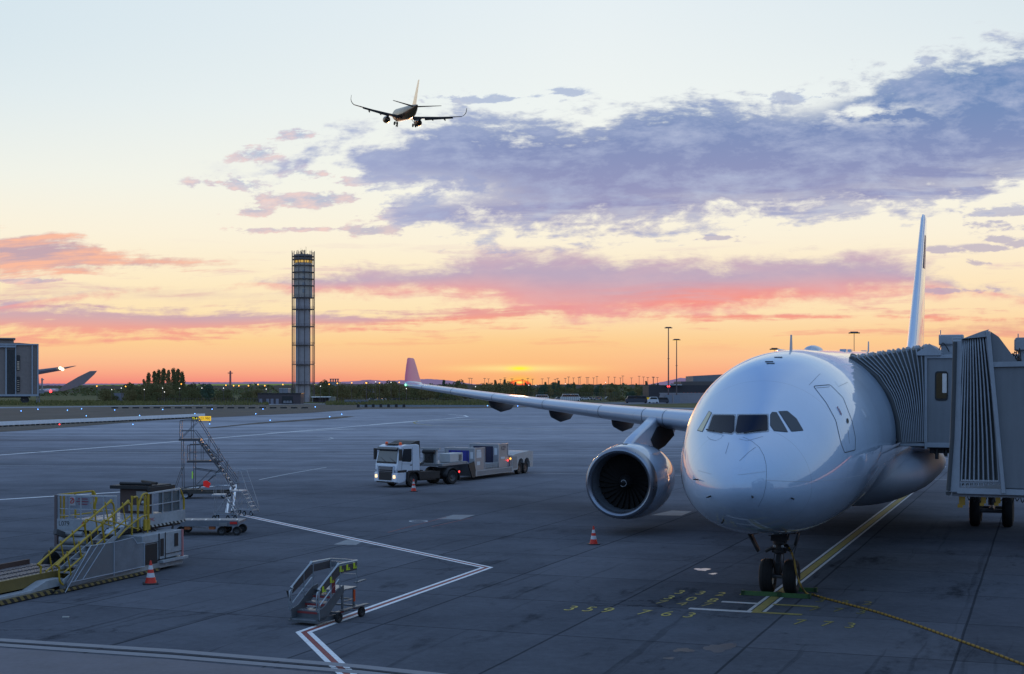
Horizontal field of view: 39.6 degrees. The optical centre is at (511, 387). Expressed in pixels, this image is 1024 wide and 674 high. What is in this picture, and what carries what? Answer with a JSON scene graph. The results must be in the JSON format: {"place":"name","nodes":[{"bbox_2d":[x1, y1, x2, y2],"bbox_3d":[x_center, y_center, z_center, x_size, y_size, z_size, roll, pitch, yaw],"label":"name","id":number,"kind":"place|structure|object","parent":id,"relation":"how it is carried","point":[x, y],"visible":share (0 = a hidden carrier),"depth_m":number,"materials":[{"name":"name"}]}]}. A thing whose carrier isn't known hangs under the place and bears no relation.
{"place":"outdoors","nodes":[
{"label":"outdoors","id":0,"kind":"place"},
{"bbox_2d":[0,338,43,402],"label":"jet bridge","id":1,"kind":"structure","parent":0,"point":[19,370],"depth_m":120.64,"materials":[{"name":"paint"}]},
{"bbox_2d":[0,648,330,673],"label":"pavement","id":2,"kind":"structure","parent":0,"point":[19,661],"depth_m":32.23,"materials":[{"name":"grey concrete"}]},
{"bbox_2d":[97,384,316,385],"bbox_3d":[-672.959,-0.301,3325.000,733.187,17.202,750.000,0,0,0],"label":"hills","id":3,"kind":"structure","parent":0,"point":[227,384],"depth_m":3177.56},
{"bbox_2d":[0,404,523,431],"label":"verge","id":4,"kind":"structure","parent":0,"point":[24,414],"depth_m":373.50,"materials":[{"name":"green plant"}]},
{"bbox_2d":[0,414,204,426],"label":"white barrier","id":5,"kind":"object","parent":4,"relation":"on","point":[63,421],"visible":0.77,"depth_m":253.97,"materials":[{"name":"concrete"}]},
{"bbox_2d":[111,407,307,407],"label":"kerb dash","id":6,"kind":"object","parent":4,"relation":"on","point":[209,407],"visible":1,"depth_m":429.25,"materials":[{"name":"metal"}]},
{"bbox_2d":[357,404,484,406],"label":"white barrier","id":7,"kind":"object","parent":4,"relation":"on","point":[381,405],"visible":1,"depth_m":451.41,"materials":[{"name":"concrete"}]},
{"bbox_2d":[39,384,642,392],"bbox_3d":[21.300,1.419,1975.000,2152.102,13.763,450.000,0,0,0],"label":"hills","id":8,"kind":"structure","parent":0,"point":[231,387],"depth_m":1876.56,"materials":[{"name":"green plant"}]},
{"bbox_2d":[0,393,696,407],"bbox_3d":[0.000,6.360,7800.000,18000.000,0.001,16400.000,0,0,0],"label":"ground","id":9,"kind":"structure","parent":0,"point":[80,397],"depth_m":651.90,"materials":[{"name":"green plant"}]},
{"bbox_2d":[99,389,111,399],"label":"broadleaf tree","id":10,"kind":"object","parent":9,"relation":"on","point":[107,393],"visible":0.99,"depth_m":605.33,"materials":[{"name":"green plant"}]},
{"bbox_2d":[124,389,136,399],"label":"broadleaf tree","id":11,"kind":"object","parent":9,"relation":"on","point":[132,392],"visible":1,"depth_m":605.31,"materials":[{"name":"green plant"}]},
{"bbox_2d":[141,381,158,398],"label":"broadleaf tree","id":12,"kind":"object","parent":9,"relation":"on","point":[146,385],"visible":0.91,"depth_m":603.56,"materials":[{"name":"green plant"}]},
{"bbox_2d":[145,384,160,400],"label":"broadleaf tree","id":13,"kind":"object","parent":9,"relation":"on","point":[154,396],"visible":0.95,"depth_m":601.24,"materials":[{"name":"green plant"}]},
{"bbox_2d":[152,371,158,392],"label":"poplar","id":14,"kind":"object","parent":9,"relation":"on","point":[154,378],"visible":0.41,"depth_m":632.83,"materials":[{"name":"green plant"}]},
{"bbox_2d":[160,368,166,394],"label":"poplar","id":15,"kind":"object","parent":9,"relation":"on","point":[163,376],"visible":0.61,"depth_m":639.42,"materials":[{"name":"green plant"}]},
{"bbox_2d":[157,383,175,399],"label":"broadleaf tree","id":16,"kind":"object","parent":9,"relation":"on","point":[167,389],"visible":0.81,"depth_m":609.52,"materials":[{"name":"green plant"}]},
{"bbox_2d":[165,370,171,395],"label":"poplar","id":17,"kind":"object","parent":9,"relation":"on","point":[168,379],"visible":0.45,"depth_m":627.74,"materials":[{"name":"green plant"}]},
{"bbox_2d":[171,368,177,394],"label":"poplar","id":18,"kind":"object","parent":9,"relation":"on","point":[174,380],"visible":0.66,"depth_m":641.71,"materials":[{"name":"green plant"}]},
{"bbox_2d":[173,390,186,400],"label":"broadleaf tree","id":19,"kind":"object","parent":9,"relation":"on","point":[179,396],"visible":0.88,"depth_m":601.19,"materials":[{"name":"green plant"}]},
{"bbox_2d":[178,371,185,393],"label":"poplar","id":20,"kind":"object","parent":9,"relation":"on","point":[182,379],"visible":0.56,"depth_m":633.10,"materials":[{"name":"green plant"}]},
{"bbox_2d":[184,387,197,400],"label":"broadleaf tree","id":21,"kind":"object","parent":9,"relation":"on","point":[189,397],"visible":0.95,"depth_m":613.36,"materials":[{"name":"green plant"}]},
{"bbox_2d":[199,384,214,400],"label":"broadleaf tree","id":22,"kind":"object","parent":9,"relation":"on","point":[207,391],"visible":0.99,"depth_m":598.99,"materials":[{"name":"green plant"}]},
{"bbox_2d":[222,388,233,400],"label":"broadleaf tree","id":23,"kind":"object","parent":9,"relation":"on","point":[227,394],"visible":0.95,"depth_m":609.12,"materials":[{"name":"green plant"}]},
{"bbox_2d":[0,399,488,404],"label":"rough grass","id":24,"kind":"structure","parent":9,"relation":"on","point":[237,402],"depth_m":529.70,"materials":[{"name":"plant"}]},
{"bbox_2d":[251,388,263,398],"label":"broadleaf tree","id":25,"kind":"object","parent":9,"relation":"on","point":[255,392],"visible":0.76,"depth_m":606.78,"materials":[{"name":"green plant"}]},
{"bbox_2d":[257,393,303,403],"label":"tower annex","id":26,"kind":"object","parent":9,"relation":"on","point":[284,398],"visible":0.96,"depth_m":549.19,"materials":[{"name":"concrete"}]},
{"bbox_2d":[279,388,290,392],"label":"shed","id":27,"kind":"structure","parent":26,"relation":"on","point":[284,390],"depth_m":800.00,"materials":[{"name":"grey metal"}]},
{"bbox_2d":[292,249,314,401],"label":"control tower","id":28,"kind":"structure","parent":9,"relation":"on","point":[304,281],"depth_m":615.00,"materials":[{"name":"concrete"}]},
{"bbox_2d":[312,396,335,401],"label":"canopy shelter","id":29,"kind":"object","parent":9,"relation":"on","point":[317,398],"visible":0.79,"depth_m":615.41,"materials":[{"name":"metal"}]},
{"bbox_2d":[317,379,332,395],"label":"broadleaf tree","id":30,"kind":"object","parent":9,"relation":"on","point":[323,384],"visible":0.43,"depth_m":759.17,"materials":[{"name":"green plant"}]},
{"bbox_2d":[321,385,333,396],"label":"broadleaf tree","id":31,"kind":"object","parent":9,"relation":"on","point":[324,390],"visible":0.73,"depth_m":724.12,"materials":[{"name":"green plant"}]},
{"bbox_2d":[39,382,633,395],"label":"distant wood","id":32,"kind":"object","parent":9,"relation":"on","point":[239,390],"visible":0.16,"depth_m":1108.61,"materials":[{"name":"green plant"}]},
{"bbox_2d":[333,383,351,397],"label":"broadleaf tree","id":33,"kind":"object","parent":9,"relation":"on","point":[341,387],"visible":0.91,"depth_m":637.36,"materials":[{"name":"green plant"}]},
{"bbox_2d":[347,384,359,397],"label":"broadleaf tree","id":34,"kind":"object","parent":9,"relation":"on","point":[353,390],"visible":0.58,"depth_m":664.79,"materials":[{"name":"green plant"}]},
{"bbox_2d":[359,381,373,398],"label":"broadleaf tree","id":35,"kind":"object","parent":9,"relation":"on","point":[370,387],"visible":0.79,"depth_m":671.17,"materials":[{"name":"green plant"}]},
{"bbox_2d":[373,383,389,398],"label":"broadleaf tree","id":36,"kind":"object","parent":9,"relation":"on","point":[382,389],"visible":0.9,"depth_m":648.76,"materials":[{"name":"green plant"}]},
{"bbox_2d":[388,382,400,397],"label":"broadleaf tree","id":37,"kind":"object","parent":9,"relation":"on","point":[396,387],"visible":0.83,"depth_m":681.61,"materials":[{"name":"green plant"}]},
{"bbox_2d":[395,392,410,399],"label":"bush","id":38,"kind":"object","parent":9,"relation":"on","point":[403,395],"visible":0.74,"depth_m":659.53,"materials":[{"name":"green plant"}]},
{"bbox_2d":[409,388,422,399],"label":"broadleaf tree","id":39,"kind":"object","parent":9,"relation":"on","point":[415,395],"visible":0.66,"depth_m":653.90,"materials":[{"name":"green plant"}]},
{"bbox_2d":[417,384,435,399],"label":"broadleaf tree","id":40,"kind":"object","parent":9,"relation":"on","point":[427,394],"visible":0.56,"depth_m":625.40,"materials":[{"name":"green plant"}]},
{"bbox_2d":[438,393,455,400],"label":"bush","id":41,"kind":"object","parent":9,"relation":"on","point":[446,396],"visible":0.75,"depth_m":625.02,"materials":[{"name":"green plant"}]},
{"bbox_2d":[452,380,467,387],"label":"broadleaf tree","id":42,"kind":"object","parent":9,"relation":"on","point":[457,383],"visible":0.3,"depth_m":776.36,"materials":[{"name":"green plant"}]},
{"bbox_2d":[480,384,494,392],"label":"broadleaf tree","id":43,"kind":"object","parent":9,"relation":"on","point":[490,388],"visible":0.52,"depth_m":648.62,"materials":[{"name":"green plant"}]},
{"bbox_2d":[501,381,516,394],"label":"broadleaf tree","id":44,"kind":"object","parent":9,"relation":"on","point":[509,390],"visible":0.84,"depth_m":719.89,"materials":[{"name":"green plant"}]},
{"bbox_2d":[521,384,533,395],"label":"broadleaf tree","id":45,"kind":"object","parent":9,"relation":"on","point":[529,388],"visible":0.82,"depth_m":878.67,"materials":[{"name":"green plant"}]},
{"bbox_2d":[539,385,548,394],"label":"broadleaf tree","id":46,"kind":"object","parent":9,"relation":"on","point":[543,390],"visible":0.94,"depth_m":868.03,"materials":[{"name":"green plant"}]},
{"bbox_2d":[525,392,612,401],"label":"fence","id":47,"kind":"object","parent":9,"relation":"on","point":[570,395],"visible":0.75,"depth_m":629.73,"materials":[{"name":"metal"}]},
{"bbox_2d":[560,394,579,400],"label":"parked coach","id":48,"kind":"object","parent":9,"relation":"on","point":[567,397],"visible":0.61,"depth_m":648.75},
{"bbox_2d":[578,384,590,396],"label":"broadleaf tree","id":49,"kind":"object","parent":9,"relation":"on","point":[587,391],"visible":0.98,"depth_m":888.85,"materials":[{"name":"green plant"}]},
{"bbox_2d":[665,327,671,402],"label":"light mast","id":50,"kind":"object","parent":9,"relation":"on","point":[668,396],"visible":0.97,"depth_m":599.72,"materials":[{"name":"metal"}]},
{"bbox_2d":[39,378,685,385],"bbox_3d":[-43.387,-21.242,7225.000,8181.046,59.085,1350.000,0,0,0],"label":"hills","id":51,"kind":"structure","parent":0,"point":[431,381],"depth_m":6924.25,"materials":[{"name":"green plant"}]},
{"bbox_2d":[351,80,466,126],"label":"flying airliner","id":52,"kind":"object","parent":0,"point":[409,111],"visible":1,"depth_m":430.55,"materials":[{"name":"metal"}]},
{"bbox_2d":[0,403,1023,673],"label":"apron","id":53,"kind":"object","parent":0,"point":[930,557],"visible":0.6,"depth_m":50.37,"materials":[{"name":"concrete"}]},
{"bbox_2d":[39,366,96,392],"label":"parked airliner","id":54,"kind":"object","parent":53,"relation":"on","point":[81,380],"visible":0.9,"depth_m":168.00,"materials":[{"name":"grey paint"}]},
{"bbox_2d":[0,480,188,604],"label":"cargo loader","id":55,"kind":"object","parent":53,"relation":"on","point":[133,537],"visible":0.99,"depth_m":47.53,"materials":[{"name":"grey metal"}]},
{"bbox_2d":[143,560,158,584],"bbox_3d":[-11.599,5.924,45.654,0.483,0.748,0.483,0,0,-17],"label":"traffic cone","id":56,"kind":"object","parent":53,"relation":"on","point":[150,579],"visible":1,"depth_m":45.56,"materials":[{"name":"plastic"}]},
{"bbox_2d":[0,642,400,673],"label":"drainage channel","id":57,"kind":"object","parent":53,"relation":"on","point":[198,658],"visible":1,"depth_m":33.04,"materials":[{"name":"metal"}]},
{"bbox_2d":[173,418,237,498],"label":"mobile staircase","id":58,"kind":"structure","parent":53,"relation":"on","point":[188,491],"depth_m":80.65,"materials":[{"name":"metal"}]},
{"bbox_2d":[174,518,246,534],"bbox_3d":[-12.997,5.970,61.277,2.935,0.660,1.690,0,0,1],"label":"flat dolly","id":59,"kind":"object","parent":53,"relation":"on","point":[188,524],"visible":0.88,"depth_m":60.56,"materials":[{"name":"metal"}]},
{"bbox_2d":[212,473,239,517],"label":"step stand","id":60,"kind":"object","parent":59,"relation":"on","point":[216,515],"visible":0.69,"depth_m":67.35,"materials":[{"name":"metal"}]},
{"bbox_2d":[0,638,445,673],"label":"drainage channel","id":61,"kind":"object","parent":53,"relation":"on","point":[232,655],"visible":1,"depth_m":33.41,"materials":[{"name":"metal"}]},
{"bbox_2d":[3,414,468,454],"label":"taxiway edge line","id":62,"kind":"object","parent":53,"relation":"on","point":[221,437],"visible":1,"depth_m":179.48,"materials":[{"name":"white paint"}]},
{"bbox_2d":[230,470,259,515],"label":"step stand","id":63,"kind":"object","parent":53,"relation":"on","point":[247,502],"visible":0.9,"depth_m":69.95,"materials":[{"name":"metal"}]},
{"bbox_2d":[2,485,492,673],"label":"stand boundary line","id":64,"kind":"object","parent":53,"relation":"on","point":[323,645],"visible":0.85,"depth_m":43.69,"materials":[{"name":"white paint"}]},
{"bbox_2d":[209,416,354,427],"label":"painted line","id":65,"kind":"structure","parent":53,"relation":"on","point":[289,421],"depth_m":271.25,"materials":[{"name":"white paint"}]},
{"bbox_2d":[286,558,368,623],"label":"wheeled steps","id":66,"kind":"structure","parent":53,"relation":"on","point":[314,613],"depth_m":38.29,"materials":[{"name":"metal"}]},
{"bbox_2d":[336,539,359,544],"bbox_3d":[-6.530,6.296,58.009,0.941,0.001,2.030,0,0,10],"label":"repair patch","id":67,"kind":"object","parent":53,"relation":"on","point":[349,542],"visible":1,"depth_m":57.82,"materials":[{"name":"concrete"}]},
{"bbox_2d":[229,512,488,673],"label":"stand boundary line","id":68,"kind":"object","parent":53,"relation":"on","point":[318,646],"visible":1,"depth_m":42.36,"materials":[{"name":"white paint"}]},
{"bbox_2d":[374,440,459,486],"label":"truck","id":69,"kind":"object","parent":53,"relation":"on","point":[397,461],"visible":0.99,"depth_m":90.13,"materials":[{"name":"white paint"}]},
{"bbox_2d":[439,515,472,518],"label":"repair patch","id":70,"kind":"object","parent":53,"relation":"on","point":[456,517],"visible":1,"depth_m":69.21,"materials":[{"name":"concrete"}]},
{"bbox_2d":[420,447,532,477],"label":"trailer","id":71,"kind":"object","parent":53,"relation":"on","point":[520,461],"visible":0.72,"depth_m":96.40,"materials":[{"name":"metal"}]},
{"bbox_2d":[444,447,484,469],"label":"cargo container","id":72,"kind":"object","parent":71,"relation":"on","point":[475,455],"visible":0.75,"depth_m":97.18,"materials":[{"name":"metal"}]},
{"bbox_2d":[469,443,507,467],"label":"cargo container","id":73,"kind":"object","parent":71,"relation":"on","point":[495,453],"visible":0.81,"depth_m":100.60,"materials":[{"name":"metal"}]},
{"bbox_2d":[485,462,497,468],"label":"cargo pallet","id":74,"kind":"object","parent":71,"relation":"on","point":[489,465],"visible":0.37,"depth_m":99.22,"materials":[{"name":"metal"}]},
{"bbox_2d":[587,526,599,544],"bbox_3d":[3.275,5.924,57.102,0.420,0.748,0.420,0,0,-17],"label":"traffic cone","id":75,"kind":"object","parent":53,"relation":"on","point":[593,540],"visible":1,"depth_m":57.02,"materials":[{"name":"plastic"}]},
{"bbox_2d":[564,606,695,616],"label":"stand numbers","id":76,"kind":"object","parent":53,"relation":"on","point":[691,615],"visible":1,"depth_m":39.97,"materials":[{"name":"yellow paint"}]},
{"bbox_2d":[653,510,691,515],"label":"repair patch","id":77,"kind":"object","parent":53,"relation":"on","point":[675,513],"visible":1,"depth_m":71.14,"materials":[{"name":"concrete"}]},
{"bbox_2d":[673,648,694,651],"bbox_3d":[4.120,6.297,34.156,0.530,0.001,0.551,0,0,0],"label":"oil stain","id":78,"kind":"object","parent":53,"relation":"on","point":[683,650],"visible":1,"depth_m":34.07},
{"bbox_2d":[664,590,724,601],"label":"stand numbers","id":79,"kind":"object","parent":53,"relation":"on","point":[702,592],"visible":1,"depth_m":42.84,"materials":[{"name":"yellow paint"}]},
{"bbox_2d":[405,214,1013,592],"bbox_3d":[18.055,-2.648,71.794,55.341,17.904,49.736,0,0,-29],"label":"parked airliner","id":80,"kind":"object","parent":53,"relation":"on","point":[779,446],"visible":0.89,"depth_m":41.62,"materials":[{"name":"white paint"}]},
{"bbox_2d":[697,411,711,431],"bbox_3d":[5.449,0.957,40.432,0.331,0.584,0.767,0,0,35],"label":"window frame","id":81,"kind":"structure","parent":80,"relation":"in","point":[704,422],"depth_m":40.40,"materials":[{"name":"metal"}]},
{"bbox_2d":[707,414,735,434],"bbox_3d":[5.866,1.009,39.596,0.967,0.542,1.407,0,0,21],"label":"window","id":82,"kind":"structure","parent":80,"relation":"in","point":[725,423],"depth_m":39.60,"materials":[{"name":"glass"}]},
{"bbox_2d":[735,414,768,433],"bbox_3d":[6.591,0.998,39.054,1.008,0.551,0.993,0,0,21],"label":"window","id":83,"kind":"structure","parent":80,"relation":"in","point":[744,422],"depth_m":39.07,"materials":[{"name":"glass"}]},
{"bbox_2d":[770,412,787,431],"bbox_3d":[7.232,0.944,39.098,0.429,0.548,0.738,0,0,-16],"label":"window","id":84,"kind":"structure","parent":80,"relation":"in","point":[776,423],"depth_m":39.02,"materials":[{"name":"glass"}]},
{"bbox_2d":[778,411,802,431],"bbox_3d":[7.686,0.923,39.267,0.446,0.562,0.683,0,0,-25],"label":"window","id":85,"kind":"structure","parent":80,"relation":"in","point":[791,421],"depth_m":39.21,"materials":[{"name":"glass"}]},
{"bbox_2d":[814,384,855,452],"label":"door","id":86,"kind":"structure","parent":80,"relation":"in","point":[827,384],"depth_m":40.69,"materials":[{"name":"metal"}]},
{"bbox_2d":[784,544,1023,665],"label":"ground power cable","id":87,"kind":"object","parent":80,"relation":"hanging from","point":[924,627],"visible":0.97,"depth_m":38.47,"materials":[{"name":"rubber"}]},
{"bbox_2d":[703,643,735,652],"bbox_3d":[5.043,6.297,34.521,0.681,0.001,1.445,0,0,35],"label":"oil stain","id":88,"kind":"object","parent":53,"relation":"on","point":[719,648],"visible":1,"depth_m":34.46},
{"bbox_2d":[689,601,758,612],"bbox_3d":[6.164,6.293,40.968,1.800,0.001,1.880,0,0,21],"label":"ground marking","id":89,"kind":"object","parent":53,"relation":"on","point":[727,610],"visible":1,"depth_m":40.34,"materials":[{"name":"paint"}]},
{"bbox_2d":[741,590,779,596],"bbox_3d":[7.541,6.230,43.079,1.180,0.140,0.200,0,0,21],"label":"wheel chock","id":90,"kind":"object","parent":53,"relation":"on","point":[757,593],"visible":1,"depth_m":43.04,"materials":[{"name":"green paint"}]},
{"bbox_2d":[739,594,817,614],"bbox_3d":[7.758,6.292,41.397,2.147,0.001,4.194,0,0,0],"label":"ground marking","id":91,"kind":"object","parent":53,"relation":"on","point":[783,613],"visible":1,"depth_m":39.79,"materials":[{"name":"white paint"}]},
{"bbox_2d":[778,592,810,598],"bbox_3d":[8.477,6.230,42.643,0.960,0.140,0.200,0,0,21],"label":"wheel chock","id":92,"kind":"object","parent":53,"relation":"on","point":[795,595],"visible":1,"depth_m":42.59,"materials":[{"name":"green paint"}]},
{"bbox_2d":[798,587,817,592],"bbox_3d":[9.034,6.230,43.930,0.780,0.140,0.200,0,0,21],"label":"wheel chock","id":93,"kind":"object","parent":53,"relation":"on","point":[806,589],"visible":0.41,"depth_m":43.84,"materials":[{"name":"green paint"}]},
{"bbox_2d":[752,495,907,611],"bbox_3d":[20.647,6.293,76.826,0.260,0.001,78.900,0,0,21],"label":"stand centreline","id":94,"kind":"object","parent":53,"relation":"on","point":[771,599],"visible":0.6,"depth_m":53.96,"materials":[{"name":"yellow paint"}]},
{"bbox_2d":[810,598,871,613],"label":"stand numbers","id":95,"kind":"object","parent":53,"relation":"on","point":[847,601],"visible":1,"depth_m":41.26,"materials":[{"name":"yellow paint"}]},
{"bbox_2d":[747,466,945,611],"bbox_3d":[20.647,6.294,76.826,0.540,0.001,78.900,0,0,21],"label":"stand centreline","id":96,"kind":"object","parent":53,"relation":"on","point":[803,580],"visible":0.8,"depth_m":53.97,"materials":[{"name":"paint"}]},
{"bbox_2d":[850,330,1017,458],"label":"jet bridge","id":97,"kind":"structure","parent":53,"relation":"on","point":[915,382],"depth_m":48.68,"materials":[{"name":"grey metal"}]},
{"bbox_2d":[935,371,947,400],"bbox_3d":[14.617,-0.060,48.424,0.420,1.000,0.049,0,0,21],"label":"window","id":98,"kind":"structure","parent":97,"relation":"in","point":[941,377],"depth_m":48.40,"materials":[{"name":"glass"}]},
{"bbox_2d":[0,0,1023,384],"label":"sky","id":99,"kind":"structure","parent":0,"point":[740,178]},
{"bbox_2d":[625,396,646,402],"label":"bus","id":100,"kind":"object","parent":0,"point":[636,399],"visible":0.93,"depth_m":573.75,"materials":[{"name":"grey metal"}]},
{"bbox_2d":[599,402,676,404],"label":"service road","id":101,"kind":"structure","parent":0,"point":[616,403],"depth_m":564.40,"materials":[{"name":"grey asphalt"}]},
{"bbox_2d":[673,339,679,402],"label":"light mast","id":102,"kind":"object","parent":101,"relation":"on","point":[676,398],"visible":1,"depth_m":589.76,"materials":[{"name":"metal"}]},
{"bbox_2d":[658,393,702,402],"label":"building","id":103,"kind":"structure","parent":101,"relation":"on","point":[689,398],"depth_m":600.00,"materials":[{"name":"grey metal"}]},
{"bbox_2d":[643,374,722,396],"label":"warehouse","id":104,"kind":"structure","parent":0,"point":[701,384],"depth_m":640.00,"materials":[{"name":"grey metal"}]},
{"bbox_2d":[946,329,1023,507],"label":"jet bridge","id":105,"kind":"structure","parent":0,"point":[986,453],"depth_m":30.81,"materials":[{"name":"grey metal"}]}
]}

